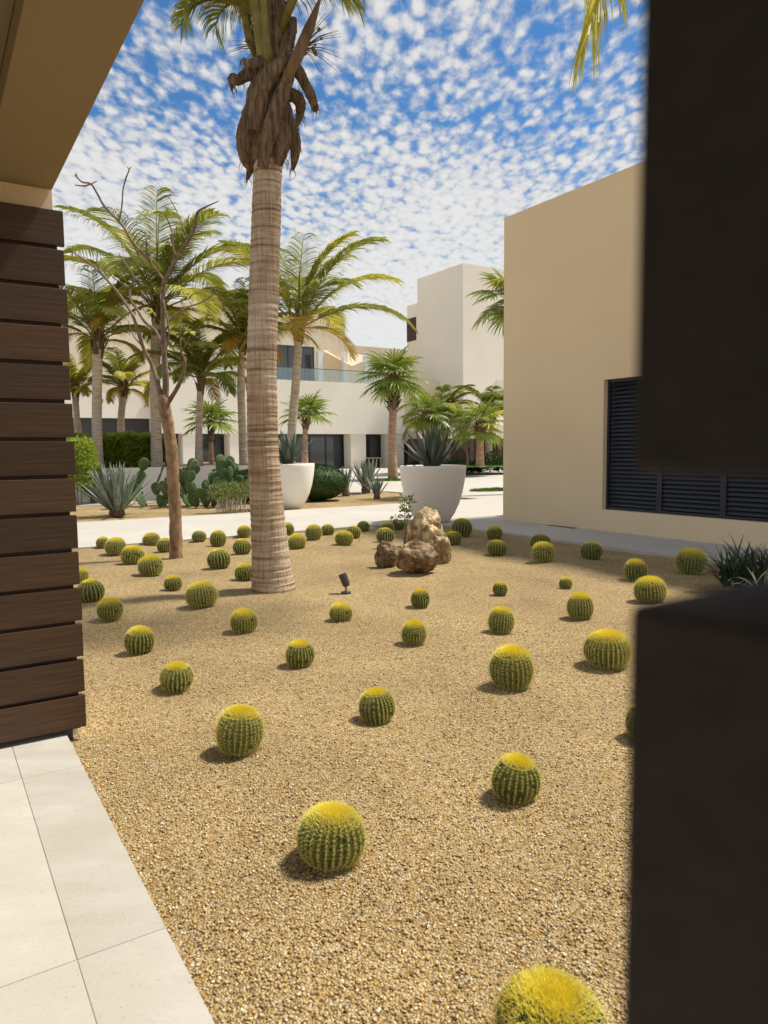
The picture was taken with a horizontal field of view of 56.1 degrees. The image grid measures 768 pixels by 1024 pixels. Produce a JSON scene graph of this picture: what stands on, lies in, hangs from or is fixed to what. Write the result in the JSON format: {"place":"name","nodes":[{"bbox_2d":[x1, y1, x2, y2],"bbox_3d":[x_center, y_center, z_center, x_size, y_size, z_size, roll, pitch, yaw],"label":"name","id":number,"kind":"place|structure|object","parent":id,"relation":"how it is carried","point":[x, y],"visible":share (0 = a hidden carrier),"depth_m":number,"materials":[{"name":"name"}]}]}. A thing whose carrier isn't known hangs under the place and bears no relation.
{"place":"outdoors","nodes":[
{"label":"outdoors","id":0,"kind":"place"},
{"bbox_2d":[0,742,20,783],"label":"paving","id":1,"kind":"structure","parent":0,"point":[9,771],"depth_m":3.56,"materials":[{"name":"stone"}]},
{"bbox_2d":[0,779,75,987],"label":"paving","id":2,"kind":"structure","parent":0,"point":[34,938],"depth_m":2.47,"materials":[{"name":"stone"}]},
{"bbox_2d":[11,734,81,778],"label":"paving","id":3,"kind":"structure","parent":0,"point":[42,754],"depth_m":3.67,"materials":[{"name":"stone"}]},
{"bbox_2d":[0,202,86,743],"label":"timber screen","id":4,"kind":"object","parent":3,"relation":"on","point":[42,684],"visible":1,"depth_m":3.76,"materials":[{"name":"brown wood"}]},
{"bbox_2d":[0,961,95,1023],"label":"paving","id":5,"kind":"structure","parent":0,"point":[57,995],"depth_m":2.03,"materials":[{"name":"stone"}]},
{"bbox_2d":[11,744,96,1023],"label":"paving joint","id":6,"kind":"object","parent":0,"point":[59,902],"depth_m":2.42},
{"bbox_2d":[22,766,164,959],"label":"paving","id":7,"kind":"structure","parent":0,"point":[105,901],"depth_m":2.68,"materials":[{"name":"stone"}]},
{"bbox_2d":[78,928,214,1023],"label":"paving","id":8,"kind":"structure","parent":0,"point":[146,979],"depth_m":2.08,"materials":[{"name":"stone"}]},
{"bbox_2d":[63,291,406,468],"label":"white building","id":9,"kind":"structure","parent":0,"point":[357,431],"depth_m":57.80,"materials":[{"name":"paint"}]},
{"bbox_2d":[202,434,223,461],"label":"window frame","id":10,"kind":"structure","parent":9,"relation":"in","point":[218,443],"depth_m":54.08,"materials":[{"name":"glass"}]},
{"bbox_2d":[277,345,313,380],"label":"terrace window","id":11,"kind":"structure","parent":9,"relation":"in","point":[307,361],"depth_m":61.93,"materials":[{"name":"glass"}]},
{"bbox_2d":[278,434,342,467],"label":"window frame","id":12,"kind":"structure","parent":9,"relation":"in","point":[327,448],"depth_m":59.03,"materials":[{"name":"glass"}]},
{"bbox_2d":[366,435,379,466],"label":"window frame","id":13,"kind":"structure","parent":9,"relation":"in","point":[372,441],"depth_m":61.59,"materials":[{"name":"glass"}]},
{"bbox_2d":[70,492,465,521],"bbox_3d":[-17.158,0.673,12.459,44.340,0.061,5.390,-4,6,-32],"label":"gravel bed","id":14,"kind":"object","parent":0,"point":[100,513],"visible":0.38,"depth_m":20.02,"materials":[{"name":"gravel"}]},
{"bbox_2d":[75,461,158,516],"bbox_3d":[-6.497,-0.575,17.501,2.102,1.348,2.084,-4,6,-37],"label":"agave","id":15,"kind":"object","parent":14,"relation":"on","point":[116,499],"visible":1,"depth_m":17.28,"materials":[{"name":"green plant"}]},
{"bbox_2d":[125,458,187,507],"bbox_3d":[-6.514,-0.844,20.500,1.996,1.414,1.590,-1,5,0],"label":"prickly pear","id":16,"kind":"object","parent":14,"relation":"on","point":[143,465],"visible":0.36,"depth_m":20.32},
{"bbox_2d":[179,454,243,507],"bbox_3d":[-5.031,-0.874,20.273,2.028,1.489,1.777,-2,5,-18],"label":"prickly pear","id":17,"kind":"object","parent":14,"relation":"on","point":[225,470],"visible":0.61,"depth_m":20.05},
{"bbox_2d":[205,479,248,513],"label":"stemmy shrub","id":18,"kind":"object","parent":14,"relation":"on","point":[226,488],"visible":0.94,"depth_m":18.04,"materials":[{"name":"green plant"}]},
{"bbox_2d":[280,463,314,508],"bbox_3d":[-2.548,-0.691,19.210,1.404,1.200,1.404,-1,5,0],"label":"planter pot","id":19,"kind":"object","parent":14,"relation":"on","point":[296,481],"visible":0.62,"depth_m":18.70,"materials":[{"name":"ceramic"}]},
{"bbox_2d":[278,429,312,463],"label":"agave","id":20,"kind":"object","parent":19,"relation":"on","point":[288,451],"visible":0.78,"depth_m":18.91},
{"bbox_2d":[307,463,347,500],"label":"dome bush","id":21,"kind":"object","parent":14,"relation":"on","point":[329,482],"visible":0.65,"depth_m":21.77,"materials":[{"name":"green plant"}]},
{"bbox_2d":[347,458,383,492],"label":"agave","id":22,"kind":"object","parent":14,"relation":"on","point":[368,470],"visible":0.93,"depth_m":25.56,"materials":[{"name":"green plant"}]},
{"bbox_2d":[362,474,389,498],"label":"agave","id":23,"kind":"object","parent":14,"relation":"on","point":[375,486],"visible":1,"depth_m":22.50,"materials":[{"name":"green plant"}]},
{"bbox_2d":[72,497,502,549],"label":"path","id":24,"kind":"structure","parent":0,"point":[130,531],"depth_m":15.82,"materials":[{"name":"concrete"}]},
{"bbox_2d":[76,467,502,506],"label":"plaza","id":25,"kind":"structure","parent":0,"point":[486,478],"depth_m":33.34,"materials":[{"name":"concrete"}]},
{"bbox_2d":[66,435,101,504],"bbox_3d":[-9.087,-1.243,21.266,1.446,2.089,1.447,-1,5,0],"label":"leafy shrub","id":26,"kind":"object","parent":25,"relation":"on","point":[83,460],"visible":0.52,"depth_m":21.14,"materials":[{"name":"green plant"}]},
{"bbox_2d":[69,461,127,502],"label":"agave","id":27,"kind":"object","parent":25,"relation":"on","point":[92,500],"visible":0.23,"depth_m":21.82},
{"bbox_2d":[69,462,247,501],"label":"garden wall","id":28,"kind":"structure","parent":25,"relation":"on","point":[206,468],"depth_m":23.64,"materials":[{"name":"concrete"}]},
{"bbox_2d":[63,354,118,432],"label":"coconut palm","id":29,"kind":"object","parent":28,"relation":"on","point":[79,377],"visible":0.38,"depth_m":29.49,"materials":[{"name":"green plant"}]},
{"bbox_2d":[73,347,150,431],"bbox_3d":[-10.673,-4.814,29.667,3.884,3.844,4.152,-1,5,0],"label":"coconut palm","id":30,"kind":"object","parent":28,"relation":"on","point":[122,374],"visible":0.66,"depth_m":29.28,"materials":[{"name":"green plant"}]},
{"bbox_2d":[69,430,165,468],"bbox_3d":[-12.510,-1.962,23.730,10.784,1.628,1.897,-4,6,-32],"label":"hedge","id":31,"kind":"object","parent":28,"relation":"on","point":[129,449],"visible":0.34,"depth_m":25.15,"materials":[{"name":"green plant"}]},
{"bbox_2d":[59,265,183,467],"bbox_3d":[-9.627,-4.745,24.377,5.334,6.630,5.463,-1,5,0],"label":"coconut palm","id":32,"kind":"object","parent":28,"relation":"on","point":[93,346],"visible":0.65,"depth_m":24.03,"materials":[{"name":"green plant"}]},
{"bbox_2d":[53,185,281,466],"bbox_3d":[-7.778,-5.914,25.329,8.604,8.849,7.681,4,7,42],"label":"coconut palm","id":33,"kind":"object","parent":28,"relation":"on","point":[174,287],"visible":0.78,"depth_m":24.13,"materials":[{"name":"green plant"}]},
{"bbox_2d":[123,317,246,465],"bbox_3d":[-6.462,-4.163,25.580,4.643,5.060,4.498,-1,5,0],"label":"coconut palm","id":34,"kind":"object","parent":28,"relation":"on","point":[203,367],"visible":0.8,"depth_m":25.30,"materials":[{"name":"green plant"}]},
{"bbox_2d":[180,397,237,464],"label":"fan palm","id":35,"kind":"object","parent":28,"relation":"on","point":[215,411],"visible":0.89,"depth_m":30.59,"materials":[{"name":"green plant"}]},
{"bbox_2d":[175,277,319,464],"bbox_3d":[-5.164,-4.999,26.493,5.174,6.613,4.786,4,7,41],"label":"coconut palm","id":36,"kind":"object","parent":28,"relation":"on","point":[241,321],"visible":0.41,"depth_m":26.48,"materials":[{"name":"green plant"}]},
{"bbox_2d":[198,230,417,462],"bbox_3d":[-2.937,-5.732,25.460,7.055,8.220,7.042,-4,6,-37],"label":"coconut palm","id":37,"kind":"object","parent":25,"relation":"on","point":[312,281],"visible":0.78,"depth_m":24.98,"materials":[{"name":"green plant"}]},
{"bbox_2d":[278,389,337,462],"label":"fan palm","id":38,"kind":"object","parent":25,"relation":"on","point":[309,405],"visible":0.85,"depth_m":32.56,"materials":[{"name":"green plant"}]},
{"bbox_2d":[404,380,438,464],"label":"link building","id":39,"kind":"structure","parent":25,"relation":"on","point":[428,387],"depth_m":63.25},
{"bbox_2d":[397,392,455,464],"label":"fan palm","id":40,"kind":"object","parent":25,"relation":"on","point":[428,416],"visible":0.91,"depth_m":42.28,"materials":[{"name":"green plant"}]},
{"bbox_2d":[398,384,478,464],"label":"date palm","id":41,"kind":"object","parent":25,"relation":"on","point":[452,396],"visible":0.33,"depth_m":44.83,"materials":[{"name":"green plant"}]},
{"bbox_2d":[415,415,487,473],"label":"airy tree","id":42,"kind":"object","parent":25,"relation":"on","point":[466,447],"visible":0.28,"depth_m":43.20,"materials":[{"name":"green plant"}]},
{"bbox_2d":[407,427,502,464],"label":"wing","id":43,"kind":"structure","parent":25,"relation":"on","point":[460,453],"depth_m":60.62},
{"bbox_2d":[407,263,503,426],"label":"tower block","id":44,"kind":"structure","parent":25,"relation":"on","point":[445,342],"depth_m":62.60,"materials":[{"name":"white paint"}]},
{"bbox_2d":[407,317,415,341],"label":"shuttered window","id":45,"kind":"structure","parent":44,"relation":"in","point":[411,333],"depth_m":67.15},
{"bbox_2d":[442,457,481,472],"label":"bush","id":46,"kind":"object","parent":25,"relation":"on","point":[458,461],"visible":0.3,"depth_m":44.03,"materials":[{"name":"green plant"}]},
{"bbox_2d":[448,395,502,465],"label":"fan palm","id":47,"kind":"object","parent":25,"relation":"on","point":[480,427],"visible":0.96,"depth_m":39.53,"materials":[{"name":"green plant"}]},
{"bbox_2d":[452,385,503,463],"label":"date palm","id":48,"kind":"object","parent":25,"relation":"on","point":[497,398],"visible":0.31,"depth_m":45.68,"materials":[{"name":"green plant"}]},
{"bbox_2d":[469,450,502,472],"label":"bush","id":49,"kind":"object","parent":25,"relation":"on","point":[499,460],"visible":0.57,"depth_m":44.09,"materials":[{"name":"green plant"}]},
{"bbox_2d":[52,0,642,349],"label":"sky","id":50,"kind":"structure","parent":0,"point":[438,123],"materials":[{"name":"blue"}]},
{"bbox_2d":[373,478,400,480],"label":"lawn","id":51,"kind":"structure","parent":0,"point":[392,479],"depth_m":35.27,"materials":[{"name":"green plant"}]},
{"bbox_2d":[355,345,431,478],"bbox_3d":[0.476,-5.097,36.766,4.037,6.929,4.033,-1,5,0],"label":"fan palm","id":52,"kind":"object","parent":51,"relation":"on","point":[392,384],"visible":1,"depth_m":36.25,"materials":[{"name":"green plant"}]},
{"bbox_2d":[70,524,757,1023],"bbox_3d":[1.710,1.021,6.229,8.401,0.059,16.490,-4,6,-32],"label":"gravel bed","id":53,"kind":"object","parent":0,"point":[460,586],"visible":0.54,"depth_m":3.66,"materials":[{"name":"gravel"}]},
{"bbox_2d":[0,0,143,735],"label":"canopy","id":54,"kind":"object","parent":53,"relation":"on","point":[57,58],"visible":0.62,"depth_m":2.66,"materials":[{"name":"paint"}]},
{"bbox_2d":[77,578,105,602],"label":"barrel cactus","id":55,"kind":"object","parent":53,"relation":"on","point":[92,589],"visible":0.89,"depth_m":7.60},
{"bbox_2d":[94,597,123,621],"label":"barrel cactus","id":56,"kind":"object","parent":53,"relation":"on","point":[109,609],"visible":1,"depth_m":6.68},
{"bbox_2d":[104,537,126,555],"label":"barrel cactus","id":57,"kind":"object","parent":53,"relation":"on","point":[113,546],"visible":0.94,"depth_m":10.92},
{"bbox_2d":[120,545,145,564],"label":"barrel cactus","id":58,"kind":"object","parent":53,"relation":"on","point":[131,554],"visible":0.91,"depth_m":10.02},
{"bbox_2d":[123,625,155,654],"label":"barrel cactus","id":59,"kind":"object","parent":53,"relation":"on","point":[139,640],"visible":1,"depth_m":5.64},
{"bbox_2d":[72,167,218,558],"bbox_3d":[-3.500,-2.078,10.529,2.476,5.619,0.591,0,5,10],"label":"bare tree","id":60,"kind":"object","parent":53,"relation":"on","point":[165,399],"visible":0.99,"depth_m":10.49,"materials":[{"name":"brown plant"}]},
{"bbox_2d":[137,554,163,576],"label":"barrel cactus","id":61,"kind":"object","parent":53,"relation":"on","point":[150,565],"visible":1,"depth_m":9.11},
{"bbox_2d":[140,532,160,545],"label":"barrel cactus","id":62,"kind":"object","parent":53,"relation":"on","point":[151,538],"visible":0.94,"depth_m":12.11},
{"bbox_2d":[163,574,182,590],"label":"barrel cactus","id":63,"kind":"object","parent":53,"relation":"on","point":[173,582],"visible":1,"depth_m":8.16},
{"bbox_2d":[157,661,195,693],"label":"barrel cactus","id":64,"kind":"object","parent":53,"relation":"on","point":[177,677],"visible":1,"depth_m":4.73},
{"bbox_2d":[182,580,220,609],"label":"barrel cactus","id":65,"kind":"object","parent":53,"relation":"on","point":[201,594],"visible":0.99,"depth_m":7.18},
{"bbox_2d":[209,530,226,546],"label":"barrel cactus","id":66,"kind":"object","parent":53,"relation":"on","point":[218,538],"visible":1,"depth_m":11.84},
{"bbox_2d":[206,548,230,568],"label":"barrel cactus","id":67,"kind":"object","parent":53,"relation":"on","point":[219,558],"visible":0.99,"depth_m":9.61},
{"bbox_2d":[212,703,266,759],"bbox_3d":[-0.762,1.142,3.774,0.313,0.276,0.312,4,0,19],"label":"barrel cactus","id":68,"kind":"object","parent":53,"relation":"on","point":[239,731],"visible":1,"depth_m":3.70,"materials":[{"name":"plant"}]},
{"bbox_2d":[232,538,250,554],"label":"barrel cactus","id":69,"kind":"object","parent":53,"relation":"on","point":[241,546],"visible":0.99,"depth_m":10.98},
{"bbox_2d":[233,562,251,580],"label":"barrel cactus","id":70,"kind":"object","parent":53,"relation":"on","point":[242,571],"visible":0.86,"depth_m":8.75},
{"bbox_2d":[228,608,258,633],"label":"barrel cactus","id":71,"kind":"object","parent":53,"relation":"on","point":[243,620],"visible":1,"depth_m":6.16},
{"bbox_2d":[287,534,306,548],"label":"barrel cactus","id":72,"kind":"object","parent":53,"relation":"on","point":[296,541],"visible":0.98,"depth_m":11.49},
{"bbox_2d":[283,638,315,667],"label":"barrel cactus","id":73,"kind":"object","parent":53,"relation":"on","point":[299,653],"visible":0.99,"depth_m":5.22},
{"bbox_2d":[304,524,321,539],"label":"barrel cactus","id":74,"kind":"object","parent":53,"relation":"on","point":[313,532],"visible":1,"depth_m":12.56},
{"bbox_2d":[291,796,370,874],"bbox_3d":[-0.203,1.250,2.794,0.322,0.245,0.322,4,1,-2],"label":"barrel cactus","id":75,"kind":"object","parent":53,"relation":"on","point":[331,835],"visible":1,"depth_m":2.71,"materials":[{"name":"plant"}]},
{"bbox_2d":[327,602,354,622],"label":"barrel cactus","id":76,"kind":"object","parent":53,"relation":"on","point":[341,612],"visible":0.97,"depth_m":6.64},
{"bbox_2d":[333,530,353,545],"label":"barrel cactus","id":77,"kind":"object","parent":53,"relation":"on","point":[344,537],"visible":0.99,"depth_m":11.79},
{"bbox_2d":[357,687,396,724],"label":"barrel cactus","id":78,"kind":"object","parent":53,"relation":"on","point":[377,706],"visible":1,"depth_m":4.17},
{"bbox_2d":[376,527,394,541],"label":"barrel cactus","id":79,"kind":"object","parent":53,"relation":"on","point":[385,534],"visible":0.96,"depth_m":12.26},
{"bbox_2d":[374,540,398,567],"bbox_3d":[0.038,0.580,9.624,0.292,0.415,0.298,4,7,43],"label":"rock","id":80,"kind":"object","parent":53,"relation":"on","point":[385,554],"visible":0.87,"depth_m":9.53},
{"bbox_2d":[168,0,641,593],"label":"coconut palm","id":81,"kind":"object","parent":53,"relation":"on","point":[268,138],"visible":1,"depth_m":7.67,"materials":[{"name":"brown plant"}]},
{"bbox_2d":[397,493,416,544],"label":"sapling","id":82,"kind":"object","parent":53,"relation":"on","point":[404,509],"visible":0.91,"depth_m":11.64,"materials":[{"name":"green plant"}]},
{"bbox_2d":[399,619,428,645],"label":"barrel cactus","id":83,"kind":"object","parent":53,"relation":"on","point":[414,632],"visible":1,"depth_m":5.75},
{"bbox_2d":[395,540,439,572],"bbox_3d":[0.425,0.570,9.168,0.578,0.433,0.479,-1,5,0],"label":"rock","id":84,"kind":"object","parent":53,"relation":"on","point":[415,556],"visible":1,"depth_m":9.02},
{"bbox_2d":[410,588,429,607],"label":"barrel cactus","id":85,"kind":"object","parent":53,"relation":"on","point":[420,598],"visible":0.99,"depth_m":7.15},
{"bbox_2d":[406,507,442,542],"bbox_3d":[0.589,0.399,10.261,0.501,0.945,0.459,3,6,36],"label":"rock","id":86,"kind":"object","parent":53,"relation":"on","point":[423,516],"visible":0.41,"depth_m":10.11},
{"bbox_2d":[422,524,451,563],"bbox_3d":[0.737,0.508,9.966,0.406,0.696,0.305,-2,5,-19],"label":"rock","id":87,"kind":"object","parent":53,"relation":"on","point":[436,538],"visible":0.72,"depth_m":9.87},
{"bbox_2d":[446,531,461,545],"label":"barrel cactus","id":88,"kind":"object","parent":53,"relation":"on","point":[454,537],"visible":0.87,"depth_m":11.64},
{"bbox_2d":[451,518,472,536],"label":"barrel cactus","id":89,"kind":"object","parent":53,"relation":"on","point":[462,527],"visible":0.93,"depth_m":12.82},
{"bbox_2d":[485,525,503,539],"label":"barrel cactus","id":90,"kind":"object","parent":53,"relation":"on","point":[495,532],"visible":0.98,"depth_m":12.37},
{"bbox_2d":[486,539,507,555],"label":"barrel cactus","id":91,"kind":"object","parent":53,"relation":"on","point":[496,547],"visible":1,"depth_m":10.62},
{"bbox_2d":[485,606,515,634],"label":"barrel cactus","id":92,"kind":"object","parent":53,"relation":"on","point":[501,619],"visible":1,"depth_m":6.12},
{"bbox_2d":[492,581,508,595],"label":"barrel cactus","id":93,"kind":"object","parent":53,"relation":"on","point":[500,588],"visible":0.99,"depth_m":7.70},
{"bbox_2d":[485,643,536,690],"bbox_3d":[0.837,1.018,4.727,0.371,0.307,0.370,-3,10,2],"label":"barrel cactus","id":94,"kind":"object","parent":53,"relation":"on","point":[511,667],"visible":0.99,"depth_m":4.64,"materials":[{"name":"plant"}]},
{"bbox_2d":[488,748,542,805],"bbox_3d":[0.595,1.199,3.263,0.264,0.217,0.260,4,10,-13],"label":"barrel cactus","id":95,"kind":"object","parent":53,"relation":"on","point":[515,778],"visible":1,"depth_m":3.19,"materials":[{"name":"plant"}]},
{"bbox_2d":[530,541,556,562],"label":"barrel cactus","id":96,"kind":"object","parent":53,"relation":"on","point":[543,551],"visible":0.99,"depth_m":9.75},
{"bbox_2d":[486,957,618,1023],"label":"barrel cactus","id":97,"kind":"object","parent":53,"relation":"on","point":[544,995],"visible":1,"depth_m":1.79,"materials":[{"name":"plant"}]},
{"bbox_2d":[565,591,595,619],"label":"barrel cactus","id":98,"kind":"object","parent":53,"relation":"on","point":[580,605],"visible":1,"depth_m":6.62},
{"bbox_2d":[578,542,602,559],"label":"barrel cactus","id":99,"kind":"object","parent":53,"relation":"on","point":[591,550],"visible":0.99,"depth_m":10.05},
{"bbox_2d":[580,625,630,670],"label":"barrel cactus","id":100,"kind":"object","parent":53,"relation":"on","point":[607,648],"visible":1,"depth_m":5.12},
{"bbox_2d":[623,558,648,581],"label":"barrel cactus","id":101,"kind":"object","parent":53,"relation":"on","point":[635,569],"visible":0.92,"depth_m":8.48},
{"bbox_2d":[631,575,669,602],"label":"barrel cactus","id":102,"kind":"object","parent":53,"relation":"on","point":[648,588],"visible":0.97,"depth_m":7.22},
{"bbox_2d":[674,547,708,574],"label":"barrel cactus","id":103,"kind":"object","parent":53,"relation":"on","point":[682,565],"visible":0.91,"depth_m":8.84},
{"bbox_2d":[684,533,767,587],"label":"strappy plant","id":104,"kind":"object","parent":53,"relation":"on","point":[730,571],"visible":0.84,"depth_m":7.73,"materials":[{"name":"green plant"}]},
{"bbox_2d":[734,545,767,580],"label":"strappy plant","id":105,"kind":"object","parent":53,"relation":"on","point":[763,562],"visible":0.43,"depth_m":7.71,"materials":[{"name":"green plant"}]},
{"bbox_2d":[386,486,502,498],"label":"plaza","id":106,"kind":"structure","parent":0,"point":[467,493],"depth_m":24.55,"materials":[{"name":"concrete"}]},
{"bbox_2d":[463,267,503,338],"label":"fan palm","id":107,"kind":"object","parent":106,"relation":"on","point":[496,310],"visible":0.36,"depth_m":23.79,"materials":[{"name":"green plant"}]},
{"bbox_2d":[441,516,767,566],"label":"path","id":108,"kind":"structure","parent":0,"point":[640,544],"depth_m":12.07,"materials":[{"name":"concrete"}]},
{"bbox_2d":[400,465,465,522],"bbox_3d":[1.036,-0.385,15.258,1.404,1.200,1.404,-1,5,0],"label":"planter pot","id":109,"kind":"object","parent":108,"relation":"on","point":[439,489],"visible":0.77,"depth_m":14.72,"materials":[{"name":"concrete"}]},
{"bbox_2d":[397,424,463,465],"bbox_3d":[1.023,-1.407,15.239,1.552,1.032,1.748,-1,5,0],"label":"agave","id":110,"kind":"object","parent":109,"relation":"on","point":[432,450],"visible":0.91,"depth_m":14.99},
{"label":"ground","id":111,"kind":"structure","parent":0,"visible":0},
{"bbox_2d":[503,163,767,548],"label":"tan building","id":112,"kind":"structure","parent":111,"relation":"on","point":[570,293],"depth_m":13.40,"materials":[{"name":"paint"}]},
{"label":"paving","id":113,"kind":"structure","parent":0,"visible":0},
{"bbox_2d":[623,0,767,1023],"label":"timber pillar","id":114,"kind":"structure","parent":113,"relation":"on","point":[696,927],"depth_m":0.20,"materials":[{"name":"brown wood"}]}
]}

